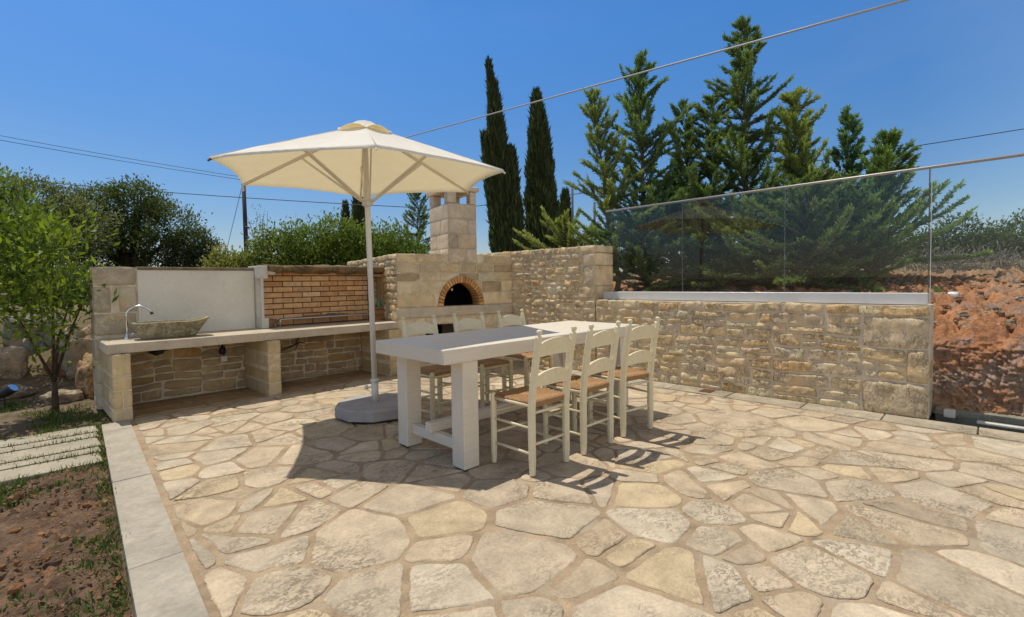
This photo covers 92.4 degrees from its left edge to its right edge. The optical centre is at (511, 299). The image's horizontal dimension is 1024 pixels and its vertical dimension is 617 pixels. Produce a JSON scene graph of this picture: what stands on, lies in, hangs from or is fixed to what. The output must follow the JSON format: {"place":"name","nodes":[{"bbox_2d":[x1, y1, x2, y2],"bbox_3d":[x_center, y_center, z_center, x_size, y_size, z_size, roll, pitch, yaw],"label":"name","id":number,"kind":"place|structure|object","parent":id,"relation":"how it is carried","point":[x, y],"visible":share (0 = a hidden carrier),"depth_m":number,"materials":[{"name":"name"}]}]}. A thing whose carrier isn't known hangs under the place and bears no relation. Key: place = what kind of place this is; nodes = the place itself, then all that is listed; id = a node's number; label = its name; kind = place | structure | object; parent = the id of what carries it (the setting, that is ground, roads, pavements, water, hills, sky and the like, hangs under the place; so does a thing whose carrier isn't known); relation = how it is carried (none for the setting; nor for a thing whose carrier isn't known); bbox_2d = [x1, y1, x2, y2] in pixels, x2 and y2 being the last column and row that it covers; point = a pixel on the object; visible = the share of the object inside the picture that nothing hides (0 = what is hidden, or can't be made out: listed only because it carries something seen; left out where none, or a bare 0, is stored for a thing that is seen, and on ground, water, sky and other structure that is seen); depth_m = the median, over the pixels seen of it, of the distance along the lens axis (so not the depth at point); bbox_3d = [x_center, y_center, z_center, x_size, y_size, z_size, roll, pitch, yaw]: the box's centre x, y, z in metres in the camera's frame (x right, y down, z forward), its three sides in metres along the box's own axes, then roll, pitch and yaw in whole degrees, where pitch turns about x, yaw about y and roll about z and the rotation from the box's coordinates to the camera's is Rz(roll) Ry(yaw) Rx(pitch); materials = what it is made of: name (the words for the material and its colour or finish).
{"place":"outdoors","nodes":[
{"label":"outdoors","id":0,"kind":"place"},
{"bbox_2d":[0,374,111,489],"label":"lawn earth","id":1,"kind":"structure","parent":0,"point":[12,425],"depth_m":4.86,"materials":[{"name":"soil"}]},
{"bbox_2d":[0,384,17,408],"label":"garden spotlight","id":2,"kind":"object","parent":1,"relation":"on","point":[8,390],"visible":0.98,"depth_m":4.86,"materials":[{"name":"black plastic"}]},
{"bbox_2d":[0,344,29,379],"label":"boulder","id":3,"kind":"object","parent":1,"relation":"on","point":[14,361],"visible":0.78,"depth_m":5.64,"materials":[{"name":"grey stone"}]},
{"bbox_2d":[0,383,36,400],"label":"boulder","id":4,"kind":"object","parent":1,"relation":"on","point":[24,391],"visible":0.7,"depth_m":5.25,"materials":[{"name":"grey stone"}]},
{"bbox_2d":[1,314,51,350],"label":"boulder","id":5,"kind":"object","parent":1,"relation":"on","point":[27,344],"visible":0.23,"depth_m":6.13,"materials":[{"name":"grey stone"}]},
{"bbox_2d":[0,162,91,312],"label":"citrus tree","id":6,"kind":"object","parent":1,"relation":"on","point":[4,180],"visible":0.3,"depth_m":5.77,"materials":[{"name":"green plant"}]},
{"bbox_2d":[0,425,98,447],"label":"stepping slab","id":7,"kind":"structure","parent":1,"relation":"on","point":[4,444],"depth_m":3.88,"materials":[{"name":"beige stone"}]},
{"bbox_2d":[0,432,98,453],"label":"stepping slab","id":8,"kind":"structure","parent":1,"relation":"on","point":[23,446],"depth_m":3.71,"materials":[{"name":"beige stone"}]},
{"bbox_2d":[0,438,100,463],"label":"stepping slab","id":9,"kind":"structure","parent":1,"relation":"on","point":[45,450],"depth_m":3.55,"materials":[{"name":"beige stone"}]},
{"bbox_2d":[0,447,100,470],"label":"stepping slab","id":10,"kind":"structure","parent":1,"relation":"on","point":[7,466],"depth_m":3.36,"materials":[{"name":"beige stone"}]},
{"bbox_2d":[0,453,101,485],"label":"stepping slab","id":11,"kind":"structure","parent":1,"relation":"on","point":[12,474],"depth_m":3.20,"materials":[{"name":"beige stone"}]},
{"bbox_2d":[42,343,65,375],"bbox_3d":[-5.521,0.816,6.037,0.462,0.614,0.387,1,3,44],"label":"boulder","id":12,"kind":"object","parent":1,"relation":"on","point":[49,365],"visible":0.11,"depth_m":5.87,"materials":[{"name":"brown stone"}]},
{"bbox_2d":[46,315,63,324],"bbox_3d":[-6.387,0.549,6.763,0.561,0.694,0.488,1,3,44],"label":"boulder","id":13,"kind":"object","parent":1,"relation":"on","point":[56,319],"visible":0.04,"depth_m":6.68,"materials":[{"name":"grey stone"}]},
{"bbox_2d":[0,176,119,410],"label":"citrus tree","id":14,"kind":"object","parent":1,"relation":"on","point":[21,273],"visible":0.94,"depth_m":4.64,"materials":[{"name":"green plant"}]},
{"bbox_2d":[39,389,83,405],"bbox_3d":[-4.713,1.028,5.141,0.225,0.174,0.348,1,3,44],"label":"boulder","id":15,"kind":"object","parent":1,"relation":"on","point":[66,395],"visible":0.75,"depth_m":5.11,"materials":[{"name":"beige stone"}]},
{"bbox_2d":[0,396,146,616],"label":"lawn grass","id":16,"kind":"structure","parent":1,"relation":"on","point":[53,415],"depth_m":3.69,"materials":[{"name":"green plant"}]},
{"bbox_2d":[59,326,91,379],"bbox_3d":[-5.222,0.679,5.981,0.507,0.739,0.446,1,3,44],"label":"boulder","id":17,"kind":"object","parent":1,"relation":"on","point":[74,354],"visible":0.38,"depth_m":5.79,"materials":[{"name":"beige stone"}]},
{"bbox_2d":[75,352,93,398],"bbox_3d":[-4.684,0.903,5.446,0.385,0.630,0.245,1,3,44],"label":"boulder","id":18,"kind":"object","parent":1,"relation":"on","point":[84,381],"visible":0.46,"depth_m":5.31,"materials":[{"name":"brown stone"}]},
{"bbox_2d":[89,267,375,409],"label":"kitchen wall","id":19,"kind":"structure","parent":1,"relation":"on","point":[223,298],"depth_m":5.24,"materials":[{"name":"stone"}]},
{"bbox_2d":[0,465,131,616],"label":"soil bed","id":20,"kind":"object","parent":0,"point":[27,541],"visible":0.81,"depth_m":2.28,"materials":[{"name":"brown soil"}]},
{"bbox_2d":[0,470,121,616],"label":"soil clods","id":21,"kind":"object","parent":20,"relation":"on","point":[14,589],"visible":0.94,"depth_m":2.23,"materials":[{"name":"brown soil"}]},
{"bbox_2d":[0,465,127,616],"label":"soil weeds","id":22,"kind":"object","parent":20,"relation":"on","point":[91,551],"visible":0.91,"depth_m":2.12,"materials":[{"name":"green plant"}]},
{"bbox_2d":[43,182,418,207],"bbox_3d":[-20.107,-5.934,25.192,31.489,3.038,0.033,-1,2,1],"label":"power line","id":23,"kind":"object","parent":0,"point":[266,199],"visible":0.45,"depth_m":25.09,"materials":[{"name":"black metal"}]},
{"bbox_2d":[244,204,267,252],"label":"bare sapling","id":24,"kind":"object","parent":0,"point":[257,221],"visible":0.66,"depth_m":10.48,"materials":[{"name":"brown plant"}]},
{"bbox_2d":[0,260,1023,616],"bbox_3d":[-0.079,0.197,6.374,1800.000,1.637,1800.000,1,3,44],"label":"ground","id":25,"kind":"structure","parent":0,"point":[36,366],"depth_m":6.62,"materials":[{"name":"brown soil"}]},
{"bbox_2d":[0,264,44,303],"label":"garden shrub","id":26,"kind":"object","parent":25,"relation":"on","point":[20,288],"visible":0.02,"depth_m":7.81,"materials":[{"name":"green plant"}]},
{"bbox_2d":[0,260,89,305],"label":"garden shrub","id":27,"kind":"object","parent":25,"relation":"on","point":[68,295],"visible":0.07,"depth_m":7.65,"materials":[{"name":"green plant"}]},
{"bbox_2d":[0,165,123,293],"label":"olive tree","id":28,"kind":"object","parent":25,"relation":"on","point":[63,199],"visible":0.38,"depth_m":10.82,"materials":[{"name":"green plant"}]},
{"bbox_2d":[44,257,120,301],"bbox_3d":[-7.364,0.027,8.645,1.488,1.558,1.844,1,3,44],"label":"garden shrub","id":29,"kind":"object","parent":25,"relation":"on","point":[84,270],"visible":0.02,"depth_m":8.48,"materials":[{"name":"green plant"}]},
{"bbox_2d":[56,173,214,277],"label":"carob tree","id":30,"kind":"object","parent":25,"relation":"on","point":[137,237],"visible":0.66,"depth_m":12.57,"materials":[{"name":"green plant"}]},
{"bbox_2d":[101,420,208,616],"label":"kerb","id":31,"kind":"structure","parent":25,"relation":"on","point":[161,580],"depth_m":2.24,"materials":[{"name":"stone"}]},
{"bbox_2d":[152,221,228,266],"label":"carob tree","id":32,"kind":"object","parent":25,"relation":"on","point":[192,257],"visible":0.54,"depth_m":12.75,"materials":[{"name":"green plant"}]},
{"bbox_2d":[196,240,261,267],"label":"leafy bush","id":33,"kind":"object","parent":25,"relation":"on","point":[218,261],"visible":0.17,"depth_m":9.78,"materials":[{"name":"green plant"}]},
{"bbox_2d":[227,186,249,251],"bbox_3d":[-13.080,-2.955,22.967,1.546,5.602,0.242,-1,2,-6],"label":"utility pole","id":34,"kind":"object","parent":25,"relation":"on","point":[244,209],"visible":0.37,"depth_m":22.96,"materials":[{"name":"wood"}]},
{"bbox_2d":[0,135,237,176],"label":"power line","id":35,"kind":"object","parent":34,"relation":"attached to","point":[117,156],"visible":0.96,"depth_m":21.89,"materials":[{"name":"black metal"}]},
{"bbox_2d":[1,140,239,179],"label":"power line","id":36,"kind":"object","parent":34,"relation":"attached to","point":[117,160],"visible":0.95,"depth_m":21.89,"materials":[{"name":"black metal"}]},
{"bbox_2d":[404,0,908,137],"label":"overhead cable","id":37,"kind":"object","parent":34,"relation":"attached to","point":[830,20],"visible":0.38,"depth_m":6.56,"materials":[{"name":"grey metal"}]},
{"bbox_2d":[223,219,337,267],"bbox_3d":[-4.731,-0.658,10.034,2.117,1.938,1.673,0,2,10],"label":"leafy bush","id":38,"kind":"object","parent":25,"relation":"on","point":[261,242],"visible":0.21,"depth_m":9.76,"materials":[{"name":"green plant"}]},
{"bbox_2d":[255,206,361,264],"bbox_3d":[-4.064,-0.922,10.132,2.103,1.982,1.806,-1,2,-8],"label":"leafy bush","id":39,"kind":"object","parent":25,"relation":"on","point":[303,241],"visible":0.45,"depth_m":9.71,"materials":[{"name":"green plant"}]},
{"bbox_2d":[293,211,387,265],"bbox_3d":[-3.432,-0.840,10.092,2.019,1.873,1.608,-2,2,-20],"label":"leafy bush","id":40,"kind":"object","parent":25,"relation":"on","point":[334,248],"visible":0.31,"depth_m":9.73,"materials":[{"name":"green plant"}]},
{"bbox_2d":[339,198,350,240],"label":"cypress tree","id":41,"kind":"object","parent":25,"relation":"on","point":[345,210],"visible":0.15,"depth_m":33.82,"materials":[{"name":"green plant"}]},
{"bbox_2d":[349,196,365,237],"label":"cypress tree","id":42,"kind":"object","parent":25,"relation":"on","point":[358,212],"visible":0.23,"depth_m":33.67,"materials":[{"name":"green plant"}]},
{"bbox_2d":[334,216,428,263],"bbox_3d":[-2.755,-0.795,10.191,1.802,1.965,1.819,1,3,44],"label":"leafy bush","id":43,"kind":"object","parent":25,"relation":"on","point":[379,238],"visible":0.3,"depth_m":9.83,"materials":[{"name":"green plant"}]},
{"bbox_2d":[375,225,429,255],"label":"leafy bush","id":44,"kind":"object","parent":25,"relation":"on","point":[419,250],"visible":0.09,"depth_m":10.22,"materials":[{"name":"green plant"}]},
{"bbox_2d":[394,193,430,249],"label":"conifer tree","id":45,"kind":"object","parent":25,"relation":"on","point":[423,217],"visible":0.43,"depth_m":13.92,"materials":[{"name":"green plant"}]},
{"bbox_2d":[479,55,530,252],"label":"cypress tree","id":46,"kind":"object","parent":25,"relation":"on","point":[505,211],"visible":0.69,"depth_m":19.68,"materials":[{"name":"green plant"}]},
{"bbox_2d":[522,86,562,249],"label":"cypress tree","id":47,"kind":"object","parent":25,"relation":"on","point":[540,181],"visible":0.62,"depth_m":20.63,"materials":[{"name":"green plant"}]},
{"bbox_2d":[477,245,612,370],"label":"tall stone wall","id":48,"kind":"structure","parent":25,"relation":"on","point":[561,284],"depth_m":6.51,"materials":[{"name":"beige stone"}]},
{"bbox_2d":[560,187,575,235],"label":"cypress tree","id":49,"kind":"object","parent":25,"relation":"on","point":[565,199],"visible":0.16,"depth_m":23.82,"materials":[{"name":"green plant"}]},
{"bbox_2d":[571,187,573,221],"bbox_3d":[1.612,-1.618,13.021,0.055,2.800,0.055,1,3,44],"label":"fence post","id":50,"kind":"object","parent":25,"relation":"on","point":[572,209],"depth_m":12.97,"materials":[{"name":"grey metal"}]},
{"bbox_2d":[593,202,595,225],"bbox_3d":[2.195,-1.401,13.022,0.055,2.350,0.055,1,3,44],"label":"fence post","id":51,"kind":"object","parent":25,"relation":"on","point":[594,207],"visible":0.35,"depth_m":12.97,"materials":[{"name":"grey metal"}]},
{"bbox_2d":[513,361,1023,442],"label":"edge strip","id":52,"kind":"object","parent":25,"relation":"on","point":[970,430],"visible":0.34,"depth_m":4.19,"materials":[{"name":"beige stone"}]},
{"bbox_2d":[699,389,715,392],"bbox_3d":[2.014,0.947,5.070,0.120,0.010,0.140,1,3,44],"label":"floor drain","id":53,"kind":"object","parent":52,"relation":"on","point":[707,390],"visible":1,"depth_m":5.07,"materials":[{"name":"metal"}]},
{"bbox_2d":[596,299,933,419],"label":"stone wall","id":54,"kind":"structure","parent":52,"relation":"on","point":[876,358],"depth_m":4.59,"materials":[{"name":"beige stone"}]},
{"bbox_2d":[603,153,1023,429],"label":"glass balustrade","id":55,"kind":"object","parent":54,"relation":"on","point":[871,298],"visible":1,"depth_m":4.57,"materials":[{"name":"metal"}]},
{"bbox_2d":[846,235,922,263],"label":"hill shrub","id":56,"kind":"object","parent":25,"relation":"on","point":[902,256],"visible":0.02,"depth_m":13.64,"materials":[{"name":"green plant"}]},
{"bbox_2d":[885,228,971,263],"bbox_3d":[11.888,-1.250,14.154,2.059,1.696,2.103,1,3,44],"label":"hill shrub","id":57,"kind":"object","parent":25,"relation":"on","point":[925,247],"visible":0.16,"depth_m":13.74,"materials":[{"name":"green plant"}]},
{"bbox_2d":[890,242,987,273],"bbox_3d":[7.275,-0.549,8.527,1.917,0.899,1.285,-1,2,-16],"label":"dry bush","id":58,"kind":"object","parent":25,"relation":"on","point":[932,266],"visible":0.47,"depth_m":8.36,"materials":[{"name":"green plant"}]},
{"bbox_2d":[913,208,1019,262],"bbox_3d":[12.742,-1.588,13.935,2.370,2.073,2.316,1,3,44],"label":"hill shrub","id":59,"kind":"object","parent":25,"relation":"on","point":[975,241],"visible":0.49,"depth_m":13.54,"materials":[{"name":"green plant"}]},
{"bbox_2d":[918,241,1023,272],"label":"dry bush","id":60,"kind":"object","parent":25,"relation":"on","point":[1002,262],"visible":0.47,"depth_m":8.26,"materials":[{"name":"green plant"}]},
{"bbox_2d":[935,405,1023,432],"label":"concrete footing","id":61,"kind":"object","parent":25,"relation":"on","point":[965,417],"visible":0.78,"depth_m":3.96,"materials":[{"name":"grey concrete"}]},
{"bbox_2d":[956,223,1023,261],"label":"hill shrub","id":62,"kind":"object","parent":25,"relation":"on","point":[1011,244],"visible":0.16,"depth_m":13.52,"materials":[{"name":"green plant"}]},
{"bbox_2d":[962,208,1023,256],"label":"hill shrub","id":63,"kind":"object","parent":25,"relation":"on","point":[1016,222],"visible":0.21,"depth_m":13.82,"materials":[{"name":"green plant"}]},
{"bbox_2d":[976,243,1023,271],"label":"dry bush","id":64,"kind":"object","parent":25,"relation":"on","point":[1020,266],"visible":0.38,"depth_m":8.40,"materials":[{"name":"green plant"}]},
{"bbox_2d":[0,0,1023,280],"label":"sky","id":65,"kind":"structure","parent":0,"point":[180,83],"materials":[{"name":"blue"}]},
{"bbox_2d":[130,366,1023,616],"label":"patio flagstones","id":66,"kind":"object","parent":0,"point":[358,539],"visible":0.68,"depth_m":2.47,"materials":[{"name":"beige stone"}]},
{"bbox_2d":[97,320,399,422],"bbox_3d":[-2.667,0.671,5.477,0.737,0.676,2.927,1,3,44],"label":"stone counter","id":67,"kind":"object","parent":66,"relation":"on","point":[262,361],"visible":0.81,"depth_m":5.13,"materials":[{"name":"beige stone"}]},
{"bbox_2d":[123,305,153,338],"bbox_3d":[-3.561,0.214,4.670,0.243,0.319,0.104,-2,2,-24],"label":"gooseneck tap","id":68,"kind":"object","parent":67,"relation":"on","point":[127,335],"visible":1,"depth_m":4.65,"materials":[{"name":"silver metal"}]},
{"bbox_2d":[133,350,164,355],"bbox_3d":[-3.663,0.512,4.890,0.368,0.120,0.074,-2,2,-35],"label":"waste pipe","id":69,"kind":"object","parent":67,"relation":"attached to","point":[157,352],"visible":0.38,"depth_m":4.92,"materials":[{"name":"black plastic"}]},
{"bbox_2d":[131,316,209,339],"bbox_3d":[-3.310,0.273,4.777,0.356,0.185,0.632,1,3,44],"label":"stone basin","id":70,"kind":"object","parent":67,"relation":"on","point":[156,329],"visible":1,"depth_m":4.67,"materials":[{"name":"beige stone"}]},
{"bbox_2d":[219,344,227,361],"bbox_3d":[-3.183,0.556,5.400,0.072,0.257,0.070,-1,2,-1],"label":"water valve","id":71,"kind":"object","parent":67,"relation":"hanging from","point":[222,349],"visible":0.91,"depth_m":5.39,"materials":[{"name":"black plastic"}]},
{"bbox_2d":[281,338,302,350],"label":"dry branch","id":72,"kind":"object","parent":67,"relation":"hanging from","point":[297,343],"visible":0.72,"depth_m":5.92,"materials":[{"name":"brown plant"}]},
{"bbox_2d":[248,264,384,328],"bbox_3d":[-2.409,-0.072,6.250,0.449,0.746,1.609,1,3,44],"label":"barbecue","id":73,"kind":"object","parent":67,"relation":"on","point":[286,291],"visible":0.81,"depth_m":6.13,"materials":[{"name":"brick"}]},
{"bbox_2d":[277,313,368,326],"bbox_3d":[-2.329,0.238,6.183,0.143,0.128,1.202,1,3,44],"label":"grill stand","id":74,"kind":"object","parent":67,"relation":"on","point":[323,316],"visible":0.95,"depth_m":6.10,"materials":[{"name":"metal"}]},
{"bbox_2d":[207,120,505,423],"bbox_3d":[-1.238,-0.247,4.241,2.185,2.534,2.436,1,3,44],"label":"garden parasol","id":75,"kind":"object","parent":66,"relation":"on","point":[359,159],"visible":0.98,"depth_m":4.29,"materials":[{"name":"beige fabric"}]},
{"bbox_2d":[401,315,451,419],"bbox_3d":[-0.653,0.578,4.104,0.434,0.872,0.374,1,3,44],"label":"ladderback chair","id":76,"kind":"object","parent":66,"relation":"on","point":[434,372],"visible":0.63,"depth_m":4.11,"materials":[{"name":"paint"}]},
{"bbox_2d":[347,187,512,366],"bbox_3d":[-1.414,-0.365,7.766,1.749,2.550,2.656,-2,2,-32],"label":"pizza oven","id":77,"kind":"object","parent":66,"relation":"on","point":[448,276],"visible":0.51,"depth_m":6.68,"materials":[{"name":"stone"}]},
{"bbox_2d":[452,312,512,407],"bbox_3d":[-0.269,0.560,4.470,0.374,0.872,0.434,-3,3,-43],"label":"ladderback chair","id":78,"kind":"object","parent":66,"relation":"on","point":[486,365],"visible":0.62,"depth_m":4.45,"materials":[{"name":"paint"}]},
{"bbox_2d":[376,321,638,470],"bbox_3d":[0.096,0.637,3.913,2.150,0.766,0.796,-3,3,-44],"label":"dining table","id":79,"kind":"object","parent":66,"relation":"on","point":[462,353],"visible":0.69,"depth_m":3.32,"materials":[{"name":"paint"}]},
{"bbox_2d":[497,309,552,390],"bbox_3d":[0.122,0.541,4.836,0.374,0.872,0.434,-3,3,-42],"label":"ladderback chair","id":80,"kind":"object","parent":66,"relation":"on","point":[526,357],"visible":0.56,"depth_m":4.82,"materials":[{"name":"paint"}]},
{"bbox_2d":[490,326,576,475],"bbox_3d":[0.139,0.602,3.106,0.374,0.872,0.434,-3,3,-44],"label":"ladderback chair","id":81,"kind":"object","parent":66,"relation":"on","point":[532,395],"visible":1,"depth_m":3.02,"materials":[{"name":"paint"}]},
{"bbox_2d":[542,320,620,454],"bbox_3d":[0.492,0.585,3.452,0.434,0.872,0.374,1,3,45],"label":"ladderback chair","id":82,"kind":"object","parent":66,"relation":"on","point":[583,384],"visible":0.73,"depth_m":3.36,"materials":[{"name":"paint"}]},
{"bbox_2d":[588,316,659,436],"bbox_3d":[0.867,0.567,3.811,0.374,0.872,0.434,-2,3,-37],"label":"ladderback chair","id":83,"kind":"object","parent":66,"relation":"on","point":[624,374],"visible":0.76,"depth_m":3.71,"materials":[{"name":"paint"}]},
{"bbox_2d":[478,129,1022,205],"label":"power line","id":84,"kind":"object","parent":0,"point":[870,152],"visible":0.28,"depth_m":22.72,"materials":[{"name":"black metal"}]},
{"bbox_2d":[613,266,1023,419],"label":"earth bank","id":85,"kind":"structure","parent":0,"point":[978,367],"depth_m":4.28,"materials":[{"name":"brown soil"}]},
{"bbox_2d":[512,204,614,286],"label":"conifer tree","id":86,"kind":"object","parent":85,"relation":"on","point":[568,239],"visible":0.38,"depth_m":8.37,"materials":[{"name":"green plant"}]},
{"bbox_2d":[562,86,677,291],"bbox_3d":[1.611,-1.700,7.534,1.764,3.169,1.218,0,2,20],"label":"conifer tree","id":87,"kind":"object","parent":85,"relation":"on","point":[593,113],"visible":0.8,"depth_m":7.44,"materials":[{"name":"green plant"}]},
{"bbox_2d":[582,184,716,291],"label":"conifer tree","id":88,"kind":"object","parent":85,"relation":"on","point":[642,225],"visible":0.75,"depth_m":7.24,"materials":[{"name":"green plant"}]},
{"bbox_2d":[586,48,714,286],"bbox_3d":[2.116,-2.049,7.742,2.006,3.839,1.730,0,2,21],"label":"conifer tree","id":89,"kind":"object","parent":85,"relation":"on","point":[634,108],"visible":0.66,"depth_m":7.60,"materials":[{"name":"green plant"}]},
{"bbox_2d":[619,168,727,287],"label":"conifer tree","id":90,"kind":"object","parent":85,"relation":"on","point":[675,265],"visible":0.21,"depth_m":7.75,"materials":[{"name":"green plant"}]},
{"bbox_2d":[639,89,744,281],"bbox_3d":[3.252,-1.816,7.984,1.887,3.330,2.126,1,3,44],"label":"conifer tree","id":91,"kind":"object","parent":85,"relation":"on","point":[721,107],"visible":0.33,"depth_m":8.02,"materials":[{"name":"green plant"}]},
{"bbox_2d":[657,98,740,277],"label":"conifer tree","id":92,"kind":"object","parent":85,"relation":"on","point":[688,122],"visible":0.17,"depth_m":8.09,"materials":[{"name":"green plant"}]},
{"bbox_2d":[631,160,782,291],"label":"conifer tree","id":93,"kind":"object","parent":85,"relation":"on","point":[692,251],"visible":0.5,"depth_m":7.22,"materials":[{"name":"green plant"}]},
{"bbox_2d":[670,13,834,279],"bbox_3d":[3.592,-2.222,7.634,2.211,4.162,2.719,-1,2,5],"label":"conifer tree","id":94,"kind":"object","parent":85,"relation":"on","point":[742,64],"visible":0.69,"depth_m":7.35,"materials":[{"name":"green plant"}]},
{"bbox_2d":[671,186,853,291],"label":"conifer tree","id":95,"kind":"object","parent":85,"relation":"on","point":[747,265],"visible":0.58,"depth_m":6.80,"materials":[{"name":"green plant"}]},
{"bbox_2d":[739,85,835,272],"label":"conifer tree","id":96,"kind":"object","parent":85,"relation":"on","point":[801,128],"visible":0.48,"depth_m":6.89,"materials":[{"name":"green plant"}]},
{"bbox_2d":[723,169,913,292],"bbox_3d":[4.227,-0.882,6.841,2.271,1.854,2.337,1,3,44],"label":"conifer tree","id":97,"kind":"object","parent":85,"relation":"on","point":[842,201],"visible":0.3,"depth_m":6.11,"materials":[{"name":"green plant"}]},
{"bbox_2d":[721,147,943,292],"bbox_3d":[3.823,-0.922,6.181,2.162,1.810,2.438,0,2,17],"label":"conifer tree","id":98,"kind":"object","parent":85,"relation":"on","point":[814,205],"visible":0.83,"depth_m":6.14,"materials":[{"name":"green plant"}]},
{"bbox_2d":[801,104,918,279],"bbox_3d":[4.522,-1.417,6.795,1.270,2.593,1.763,-2,3,-37],"label":"conifer tree","id":99,"kind":"object","parent":85,"relation":"on","point":[850,123],"visible":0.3,"depth_m":6.71,"materials":[{"name":"green plant"}]},
{"bbox_2d":[809,126,993,283],"bbox_3d":[4.733,-1.169,6.250,2.052,2.106,1.597,1,3,44],"label":"conifer tree","id":100,"kind":"object","parent":85,"relation":"on","point":[884,158],"visible":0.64,"depth_m":6.14,"materials":[{"name":"green plant"}]},
{"bbox_2d":[835,273,1023,330],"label":"stone rubble","id":101,"kind":"object","parent":85,"relation":"on","point":[1011,325],"visible":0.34,"depth_m":4.91,"materials":[{"name":"brown stone"}]},
{"bbox_2d":[947,292,958,296],"bbox_3d":[4.517,-0.046,5.027,0.090,0.068,0.076,1,3,44],"label":"plastic scrap","id":102,"kind":"object","parent":85,"relation":"on","point":[954,294],"visible":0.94,"depth_m":5.00,"materials":[{"name":"white plastic"}]}
]}

